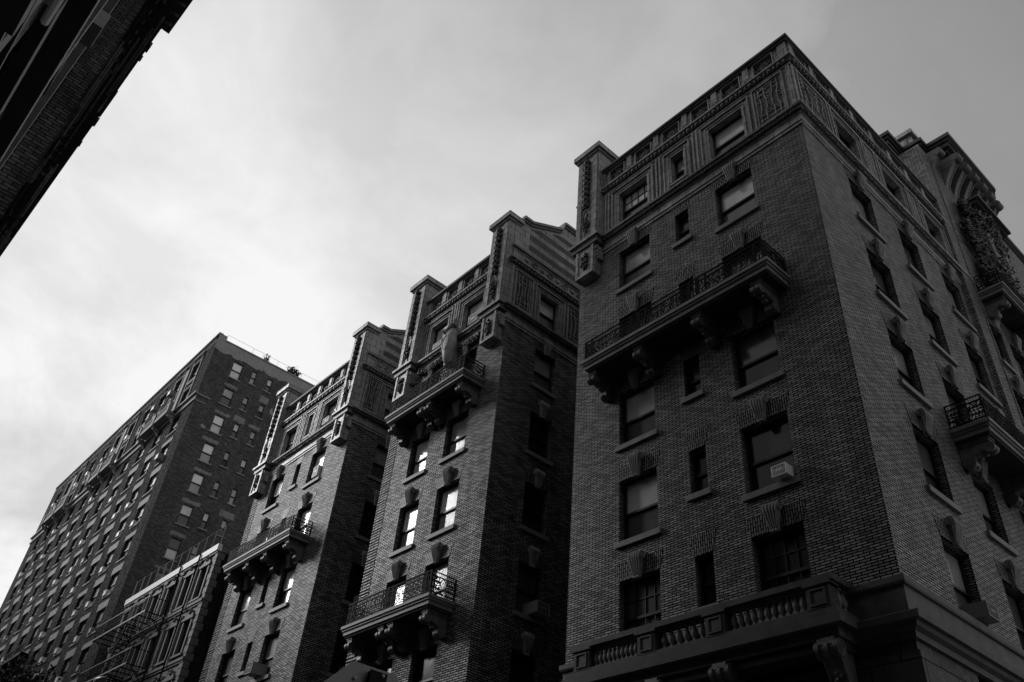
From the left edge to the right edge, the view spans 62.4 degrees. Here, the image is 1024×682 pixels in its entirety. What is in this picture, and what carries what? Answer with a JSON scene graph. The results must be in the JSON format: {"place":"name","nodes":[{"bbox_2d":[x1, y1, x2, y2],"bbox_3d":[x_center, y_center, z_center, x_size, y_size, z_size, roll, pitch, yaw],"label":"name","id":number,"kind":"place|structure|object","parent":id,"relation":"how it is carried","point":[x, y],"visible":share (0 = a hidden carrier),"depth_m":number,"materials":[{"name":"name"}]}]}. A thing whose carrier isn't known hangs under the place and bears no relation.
{"place":"outdoors","nodes":[
{"label":"outdoors","id":0,"kind":"place"},
{"bbox_2d":[0,0,192,255],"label":"apartment building","id":1,"kind":"structure","parent":0,"point":[60,84],"depth_m":14.90,"materials":[{"name":"brick"}]},
{"bbox_2d":[79,10,110,48],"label":"window","id":2,"kind":"structure","parent":1,"relation":"attached to","point":[93,31],"depth_m":10.84,"materials":[{"name":"grey glass"}]},
{"bbox_2d":[76,543,230,681],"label":"row house","id":3,"kind":"structure","parent":0,"point":[164,632],"depth_m":50.00,"materials":[{"name":"brick"}]},
{"bbox_2d":[122,634,145,681],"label":"window","id":4,"kind":"structure","parent":3,"relation":"in","point":[142,640],"depth_m":52.02,"materials":[{"name":"black glass"}]},
{"bbox_2d":[125,594,147,637],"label":"window","id":5,"kind":"structure","parent":3,"relation":"in","point":[144,596],"depth_m":55.54,"materials":[{"name":"black glass"}]},
{"bbox_2d":[137,626,161,674],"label":"window","id":6,"kind":"structure","parent":3,"relation":"in","point":[155,633],"depth_m":50.48,"materials":[{"name":"black glass"}]},
{"bbox_2d":[140,585,163,629],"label":"window","id":7,"kind":"structure","parent":3,"relation":"in","point":[159,592],"depth_m":54.05,"materials":[{"name":"black"}]},
{"bbox_2d":[154,616,177,666],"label":"window","id":8,"kind":"structure","parent":3,"relation":"in","point":[173,625],"depth_m":49.05,"materials":[{"name":"black glass"}]},
{"bbox_2d":[155,576,178,621],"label":"window","id":9,"kind":"structure","parent":3,"relation":"in","point":[171,585],"depth_m":52.51,"materials":[{"name":"black"}]},
{"bbox_2d":[170,608,195,659],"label":"window","id":10,"kind":"structure","parent":3,"relation":"in","point":[190,616],"depth_m":47.61,"materials":[{"name":"black"}]},
{"bbox_2d":[172,565,194,612],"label":"window","id":11,"kind":"structure","parent":3,"relation":"in","point":[192,569],"depth_m":51.06,"materials":[{"name":"black"}]},
{"bbox_2d":[132,525,243,595],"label":"roof fence","id":12,"kind":"object","parent":3,"relation":"on","point":[198,544],"visible":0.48,"depth_m":53.93,"materials":[{"name":"metal"}]},
{"bbox_2d":[188,556,211,603],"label":"window","id":13,"kind":"structure","parent":3,"relation":"in","point":[207,563],"depth_m":49.61,"materials":[{"name":"black glass"}]},
{"bbox_2d":[0,332,314,681],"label":"apartment building","id":14,"kind":"structure","parent":0,"point":[204,429],"depth_m":72.96,"materials":[{"name":"brick"}]},
{"bbox_2d":[38,607,57,639],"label":"window","id":15,"kind":"structure","parent":14,"relation":"in","point":[54,611],"depth_m":73.75,"materials":[{"name":"black glass"}]},
{"bbox_2d":[38,631,58,665],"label":"window","id":16,"kind":"structure","parent":14,"relation":"in","point":[53,636],"depth_m":69.67,"materials":[{"name":"black glass"}]},
{"bbox_2d":[52,576,71,607],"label":"window","id":17,"kind":"structure","parent":14,"relation":"in","point":[66,581],"depth_m":75.46,"materials":[{"name":"black"}]},
{"bbox_2d":[53,596,73,630],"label":"window","id":18,"kind":"structure","parent":14,"relation":"in","point":[69,601],"depth_m":71.40,"materials":[{"name":"black glass"}]},
{"bbox_2d":[53,620,74,656],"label":"window","id":19,"kind":"structure","parent":14,"relation":"in","point":[69,626],"depth_m":67.35,"materials":[{"name":"black glass"}]},
{"bbox_2d":[0,425,134,677],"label":"windows","id":20,"kind":"structure","parent":14,"relation":"in","point":[52,572],"depth_m":86.22,"materials":[{"name":"black glass"}]},
{"bbox_2d":[59,647,76,681],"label":"window","id":21,"kind":"structure","parent":14,"relation":"in","point":[71,652],"depth_m":63.33,"materials":[{"name":"black glass"}]},
{"bbox_2d":[68,588,87,620],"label":"window","id":22,"kind":"structure","parent":14,"relation":"in","point":[85,591],"depth_m":69.17,"materials":[{"name":"black"}]},
{"bbox_2d":[69,612,90,646],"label":"window","id":23,"kind":"structure","parent":14,"relation":"in","point":[86,616],"depth_m":65.09,"materials":[{"name":"black glass"}]},
{"bbox_2d":[71,640,92,676],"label":"window","id":24,"kind":"structure","parent":14,"relation":"in","point":[90,643],"depth_m":61.01,"materials":[{"name":"black glass"}]},
{"bbox_2d":[82,553,102,586],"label":"window","id":25,"kind":"structure","parent":14,"relation":"in","point":[97,558],"depth_m":70.89,"materials":[{"name":"black glass"}]},
{"bbox_2d":[84,574,105,610],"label":"window","id":26,"kind":"structure","parent":14,"relation":"in","point":[100,580],"depth_m":66.85,"materials":[{"name":"black"}]},
{"bbox_2d":[87,598,109,636],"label":"window","id":27,"kind":"structure","parent":14,"relation":"in","point":[105,603],"depth_m":62.79,"materials":[{"name":"black glass"}]},
{"bbox_2d":[95,521,115,554],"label":"window","id":28,"kind":"structure","parent":14,"relation":"in","point":[110,527],"depth_m":72.70,"materials":[{"name":"black glass"}]},
{"bbox_2d":[98,540,119,575],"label":"window","id":29,"kind":"structure","parent":14,"relation":"in","point":[115,545],"depth_m":68.66,"materials":[{"name":"black glass"}]},
{"bbox_2d":[102,561,124,598],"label":"window","id":30,"kind":"structure","parent":14,"relation":"in","point":[119,567],"depth_m":64.57,"materials":[{"name":"black glass"}]},
{"bbox_2d":[116,529,136,563],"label":"window","id":31,"kind":"structure","parent":14,"relation":"in","point":[128,543],"depth_m":66.27,"materials":[{"name":"black glass"}]},
{"bbox_2d":[120,463,139,494],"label":"window","id":32,"kind":"structure","parent":14,"relation":"in","point":[134,469],"depth_m":76.28,"materials":[{"name":"black glass"}]},
{"bbox_2d":[124,478,144,511],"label":"window","id":33,"kind":"structure","parent":14,"relation":"in","point":[140,483],"depth_m":72.24,"materials":[{"name":"black glass"}]},
{"bbox_2d":[129,494,150,529],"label":"window","id":34,"kind":"structure","parent":14,"relation":"in","point":[146,499],"depth_m":68.15,"materials":[{"name":"black glass"}]},
{"bbox_2d":[136,450,155,481],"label":"window","id":35,"kind":"structure","parent":14,"relation":"in","point":[152,454],"depth_m":74.02,"materials":[{"name":"black glass"}]},
{"bbox_2d":[142,463,162,497],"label":"window","id":36,"kind":"structure","parent":14,"relation":"in","point":[157,469],"depth_m":69.91,"materials":[{"name":"black glass"}]},
{"bbox_2d":[162,536,181,562],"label":"window","id":37,"kind":"structure","parent":14,"relation":"in","point":[174,544],"depth_m":65.20,"materials":[{"name":"black glass"}]},
{"bbox_2d":[174,503,193,528],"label":"window","id":38,"kind":"structure","parent":14,"relation":"in","point":[184,516],"depth_m":66.97,"materials":[{"name":"black glass"}]},
{"bbox_2d":[186,472,204,495],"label":"window","id":39,"kind":"structure","parent":14,"relation":"in","point":[197,479],"depth_m":68.76,"materials":[{"name":"black glass"}]},
{"bbox_2d":[198,512,209,531],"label":"window","id":40,"kind":"structure","parent":14,"relation":"in","point":[206,516],"depth_m":67.83,"materials":[{"name":"black glass"}]},
{"bbox_2d":[197,442,214,465],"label":"window","id":41,"kind":"structure","parent":14,"relation":"in","point":[207,451],"depth_m":70.54,"materials":[{"name":"black glass"}]},
{"bbox_2d":[208,414,224,436],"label":"window","id":42,"kind":"structure","parent":14,"relation":"in","point":[218,421],"depth_m":72.33,"materials":[{"name":"black glass"}]},
{"bbox_2d":[218,387,233,408],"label":"window","id":43,"kind":"structure","parent":14,"relation":"in","point":[227,395],"depth_m":74.13,"materials":[{"name":"black glass"}]},
{"bbox_2d":[227,361,242,382],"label":"window","id":44,"kind":"structure","parent":14,"relation":"in","point":[236,370],"depth_m":75.91,"materials":[{"name":"black glass"}]},
{"bbox_2d":[0,0,1023,607],"label":"sky","id":45,"kind":"structure","parent":0,"point":[279,178],"materials":[{"name":"grey"}]},
{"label":"pavement","id":46,"kind":"structure","parent":0,"visible":0},
{"bbox_2d":[199,321,405,681],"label":"apartment building","id":47,"kind":"structure","parent":46,"relation":"on","point":[294,571],"depth_m":42.79,"materials":[{"name":"brick"}]},
{"bbox_2d":[218,652,234,681],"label":"window","id":48,"kind":"structure","parent":47,"relation":"in","point":[227,663],"depth_m":41.87,"materials":[{"name":"black glass"}]},
{"bbox_2d":[226,588,252,633],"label":"window","id":49,"kind":"structure","parent":47,"relation":"in","point":[239,623],"depth_m":43.66,"materials":[{"name":"black glass"}]},
{"bbox_2d":[244,661,267,677],"bbox_3d":[-11.608,14.944,38.356,0.770,0.500,0.620,32,-46,-29],"label":"air conditioner","id":50,"kind":"object","parent":47,"relation":"attached to","point":[253,669],"visible":0.99,"depth_m":38.17,"materials":[{"name":"grey metal"}]},
{"bbox_2d":[250,633,279,681],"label":"window","id":51,"kind":"structure","parent":47,"relation":"in","point":[272,641],"depth_m":39.01,"materials":[{"name":"black glass"}]},
{"bbox_2d":[261,477,283,514],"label":"window","id":52,"kind":"structure","parent":47,"relation":"in","point":[273,503],"depth_m":47.84,"materials":[{"name":"black"}]},
{"bbox_2d":[268,566,296,613],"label":"window","id":53,"kind":"structure","parent":47,"relation":"in","point":[283,602],"depth_m":40.95,"materials":[{"name":"black"}]},
{"bbox_2d":[285,430,296,451],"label":"window","id":54,"kind":"structure","parent":47,"relation":"in","point":[291,438],"depth_m":50.20,"materials":[{"name":"black glass"}]},
{"bbox_2d":[297,505,311,532],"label":"window","id":55,"kind":"structure","parent":47,"relation":"in","point":[305,514],"depth_m":43.34,"materials":[{"name":"white glass"}]},
{"bbox_2d":[301,450,325,489],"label":"window","id":56,"kind":"structure","parent":47,"relation":"in","point":[319,459],"depth_m":45.25,"materials":[{"name":"black"}]},
{"bbox_2d":[326,632,347,676],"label":"window","id":57,"kind":"structure","parent":47,"relation":"in","point":[339,659],"depth_m":38.01,"materials":[{"name":"black glass"}]},
{"bbox_2d":[342,564,364,605],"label":"window","id":58,"kind":"structure","parent":47,"relation":"in","point":[354,586],"depth_m":40.11,"materials":[{"name":"black glass"}]},
{"bbox_2d":[356,502,376,542],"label":"window","id":59,"kind":"structure","parent":47,"relation":"in","point":[366,526],"depth_m":42.11,"materials":[{"name":"black glass"}]},
{"bbox_2d":[368,446,388,482],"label":"window","id":60,"kind":"structure","parent":47,"relation":"in","point":[378,468],"depth_m":44.20,"materials":[{"name":"black glass"}]},
{"bbox_2d":[341,210,579,681],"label":"apartment building","id":61,"kind":"structure","parent":46,"relation":"on","point":[468,554],"depth_m":34.05,"materials":[{"name":"brick"}]},
{"bbox_2d":[324,661,398,681],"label":"awning","id":62,"kind":"object","parent":61,"relation":"attached to","point":[353,671],"visible":1,"depth_m":5.44,"materials":[{"name":"fabric"}]},
{"bbox_2d":[387,578,405,606],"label":"window","id":63,"kind":"structure","parent":61,"relation":"in","point":[403,580],"depth_m":33.14,"materials":[{"name":"white glass"}]},
{"bbox_2d":[388,503,418,557],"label":"window","id":64,"kind":"structure","parent":61,"relation":"in","point":[405,543],"depth_m":34.83,"materials":[{"name":"white glass"}]},
{"bbox_2d":[401,436,429,484],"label":"window","id":65,"kind":"structure","parent":61,"relation":"in","point":[421,448],"depth_m":36.92,"materials":[{"name":"black"}]},
{"bbox_2d":[413,647,436,681],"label":"window","id":66,"kind":"structure","parent":61,"relation":"in","point":[425,660],"depth_m":29.48,"materials":[{"name":"black glass"}]},
{"bbox_2d":[426,560,448,597],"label":"window","id":67,"kind":"structure","parent":61,"relation":"in","point":[442,567],"depth_m":31.48,"materials":[{"name":"white glass"}]},
{"bbox_2d":[433,323,447,350],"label":"window","id":68,"kind":"structure","parent":61,"relation":"in","point":[439,335],"depth_m":41.49,"materials":[{"name":"black glass"}]},
{"bbox_2d":[426,482,458,540],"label":"window","id":69,"kind":"structure","parent":61,"relation":"in","point":[448,497],"depth_m":33.24,"materials":[{"name":"white glass"}]},
{"bbox_2d":[438,413,468,464],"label":"window","id":70,"kind":"structure","parent":61,"relation":"in","point":[456,442],"depth_m":35.34,"materials":[{"name":"black glass"}]},
{"bbox_2d":[466,298,482,327],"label":"window","id":71,"kind":"structure","parent":61,"relation":"in","point":[477,306],"depth_m":39.90,"materials":[{"name":"black glass"}]},
{"bbox_2d":[510,651,533,681],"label":"window","id":72,"kind":"structure","parent":61,"relation":"in","point":[521,670],"depth_m":29.11,"materials":[{"name":"black glass"}]},
{"bbox_2d":[512,563,543,626],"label":"window","id":73,"kind":"structure","parent":61,"relation":"in","point":[528,578],"depth_m":30.86,"materials":[{"name":"black glass"}]},
{"bbox_2d":[519,484,548,541],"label":"window","id":74,"kind":"structure","parent":61,"relation":"in","point":[532,519],"depth_m":32.83,"materials":[{"name":"black glass"}]},
{"bbox_2d":[522,599,549,619],"bbox_3d":[0.866,9.623,30.189,0.620,0.420,0.770,32,-46,-29],"label":"air conditioner","id":75,"kind":"object","parent":61,"relation":"attached to","point":[538,609],"visible":1,"depth_m":29.99,"materials":[{"name":"grey metal"}]},
{"bbox_2d":[525,415,552,466],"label":"window","id":76,"kind":"structure","parent":61,"relation":"in","point":[538,432],"depth_m":34.89,"materials":[{"name":"black glass"}]},
{"bbox_2d":[531,352,556,399],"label":"window","id":77,"kind":"structure","parent":61,"relation":"in","point":[543,367],"depth_m":36.99,"materials":[{"name":"black glass"}]},
{"bbox_2d":[539,298,555,330],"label":"window","id":78,"kind":"structure","parent":61,"relation":"in","point":[547,310],"depth_m":39.24,"materials":[{"name":"black glass"}]},
{"bbox_2d":[559,33,1023,681],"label":"apartment building","id":79,"kind":"structure","parent":46,"relation":"on","point":[781,251],"depth_m":24.49,"materials":[{"name":"brick"}]},
{"bbox_2d":[615,239,652,294],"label":"window","id":80,"kind":"structure","parent":79,"relation":"in","point":[636,263],"depth_m":31.33,"materials":[{"name":"black glass"}]},
{"bbox_2d":[623,181,647,219],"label":"window","id":81,"kind":"structure","parent":79,"relation":"in","point":[637,198],"depth_m":33.61,"materials":[{"name":"black glass"}]},
{"bbox_2d":[614,382,658,452],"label":"window","id":82,"kind":"structure","parent":79,"relation":"in","point":[638,406],"depth_m":27.13,"materials":[{"name":"black glass"}]},
{"bbox_2d":[623,306,651,335],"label":"window","id":83,"kind":"structure","parent":79,"relation":"in","point":[651,306],"depth_m":29.63,"materials":[{"name":"black"}]},
{"bbox_2d":[614,470,661,549],"bbox_3d":[3.792,4.936,24.866,0.440,2.210,1.720,32,-46,-29],"label":"window","id":84,"kind":"structure","parent":79,"relation":"in","point":[640,494],"depth_m":25.06,"materials":[{"name":"black glass"}]},
{"bbox_2d":[616,573,660,659],"bbox_3d":[3.535,7.436,22.853,0.440,2.210,1.720,32,-46,-29],"label":"window","id":85,"kind":"structure","parent":79,"relation":"in","point":[642,597],"depth_m":23.28,"materials":[{"name":"black glass"}]},
{"bbox_2d":[675,156,683,179],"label":"window","id":86,"kind":"structure","parent":79,"relation":"in","point":[679,164],"depth_m":32.28,"materials":[{"name":"black glass"}]},
{"bbox_2d":[672,214,692,248],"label":"window","id":87,"kind":"structure","parent":79,"relation":"in","point":[683,223],"depth_m":30.04,"materials":[{"name":"black glass"}]},
{"bbox_2d":[680,359,704,404],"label":"window","id":88,"kind":"structure","parent":79,"relation":"in","point":[693,369],"depth_m":25.89,"materials":[{"name":"black glass"}]},
{"bbox_2d":[685,449,711,501],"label":"window","id":89,"kind":"structure","parent":79,"relation":"in","point":[702,489],"depth_m":23.83,"materials":[{"name":"black glass"}]},
{"bbox_2d":[691,555,719,610],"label":"window","id":90,"kind":"structure","parent":79,"relation":"in","point":[707,572],"depth_m":21.88,"materials":[{"name":"black glass"}]},
{"bbox_2d":[712,114,744,156],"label":"window","id":91,"kind":"structure","parent":79,"relation":"in","point":[730,134],"depth_m":30.85,"materials":[{"name":"black glass"}]},
{"bbox_2d":[714,173,759,233],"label":"window","id":92,"kind":"structure","parent":79,"relation":"in","point":[737,201],"depth_m":28.57,"materials":[{"name":"black glass"}]},
{"bbox_2d":[726,242,761,276],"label":"window","id":93,"kind":"structure","parent":79,"relation":"in","point":[729,273],"depth_m":26.91,"materials":[{"name":"black"}]},
{"bbox_2d":[731,321,784,398],"bbox_3d":[7.020,0.495,24.185,0.440,2.210,1.710,32,-46,-29],"label":"window","id":94,"kind":"structure","parent":79,"relation":"in","point":[757,358],"depth_m":24.37,"materials":[{"name":"black glass"}]},
{"bbox_2d":[741,415,800,501],"bbox_3d":[6.758,3.042,22.135,0.440,2.210,1.710,32,-46,-29],"label":"window","id":95,"kind":"structure","parent":79,"relation":"in","point":[768,445],"depth_m":22.37,"materials":[{"name":"black glass"}]},
{"bbox_2d":[771,462,795,481],"bbox_3d":[6.888,3.356,21.333,0.550,0.300,0.430,32,-46,-29],"label":"air conditioner","id":96,"kind":"object","parent":79,"relation":"attached to","point":[782,471],"visible":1,"depth_m":21.19,"materials":[{"name":"grey"}]},
{"bbox_2d":[756,525,810,622],"bbox_3d":[6.502,5.542,20.122,0.440,2.210,1.710,32,-46,-29],"label":"window","id":97,"kind":"structure","parent":79,"relation":"in","point":[783,559],"depth_m":20.51,"materials":[{"name":"black glass"}]},
{"bbox_2d":[772,664,823,679],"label":"window","id":98,"kind":"structure","parent":79,"relation":"in","point":[819,667],"depth_m":18.83,"materials":[{"name":"black"}]},
{"bbox_2d":[851,189,886,243],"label":"window","id":99,"kind":"structure","parent":79,"relation":"in","point":[862,214],"depth_m":28.62,"materials":[{"name":"black glass"}]},
{"bbox_2d":[869,259,908,320],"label":"window","id":100,"kind":"structure","parent":79,"relation":"in","point":[882,291],"depth_m":26.55,"materials":[{"name":"black glass"}]},
{"bbox_2d":[890,339,933,409],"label":"window","id":101,"kind":"structure","parent":79,"relation":"in","point":[906,379],"depth_m":24.48,"materials":[{"name":"black glass"}]},
{"bbox_2d":[901,239,934,291],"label":"window","id":102,"kind":"structure","parent":79,"relation":"in","point":[912,265],"depth_m":30.19,"materials":[{"name":"black glass"}]},
{"bbox_2d":[914,433,962,514],"bbox_3d":[10.908,3.348,22.082,1.670,2.090,0.440,32,-46,-29],"label":"window","id":103,"kind":"structure","parent":79,"relation":"in","point":[934,486],"depth_m":22.40,"materials":[{"name":"black glass"}]},
{"bbox_2d":[921,308,958,366],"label":"window","id":104,"kind":"structure","parent":79,"relation":"in","point":[934,340],"depth_m":28.06,"materials":[{"name":"black glass"}]},
{"bbox_2d":[945,388,964,426],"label":"window","id":105,"kind":"structure","parent":79,"relation":"in","point":[952,399],"depth_m":26.39,"materials":[{"name":"black glass"}]},
{"bbox_2d":[945,284,977,332],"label":"window","id":106,"kind":"structure","parent":79,"relation":"in","point":[956,309],"depth_m":31.45,"materials":[{"name":"black glass"}]},
{"bbox_2d":[943,545,996,632],"bbox_3d":[10.651,5.848,20.069,1.670,2.090,0.440,32,-46,-29],"label":"window","id":107,"kind":"structure","parent":79,"relation":"in","point":[961,588],"depth_m":20.60,"materials":[{"name":"black glass"}]},
{"bbox_2d":[961,600,1000,624],"bbox_3d":[10.995,6.392,19.813,0.550,0.360,0.570,32,-46,-29],"label":"air conditioner","id":108,"kind":"object","parent":79,"relation":"attached to","point":[984,612],"visible":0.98,"depth_m":19.65,"materials":[{"name":"grey metal"}]},
{"bbox_2d":[967,352,1002,407],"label":"window","id":109,"kind":"structure","parent":79,"relation":"in","point":[980,382],"depth_m":29.52,"materials":[{"name":"black"}]},
{"bbox_2d":[972,480,1018,556],"bbox_3d":[13.263,4.825,23.615,1.660,2.090,0.440,32,-46,-29],"label":"window","id":110,"kind":"structure","parent":79,"relation":"in","point":[992,532],"depth_m":23.93,"materials":[{"name":"black glass"}]},
{"bbox_2d":[992,333,1020,377],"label":"window","id":111,"kind":"structure","parent":79,"relation":"in","point":[1004,361],"depth_m":31.39,"materials":[{"name":"black glass"}]},
{"bbox_2d":[1004,588,1023,649],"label":"window","id":112,"kind":"structure","parent":79,"relation":"in","point":[1014,603],"depth_m":22.24,"materials":[{"name":"black glass"}]},
{"label":"road","id":113,"kind":"structure","parent":0,"visible":0},
{"bbox_2d":[0,645,60,681],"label":"street tree","id":114,"kind":"object","parent":113,"relation":"on","point":[25,676],"visible":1,"depth_m":29.77,"materials":[{"name":"black plant"}]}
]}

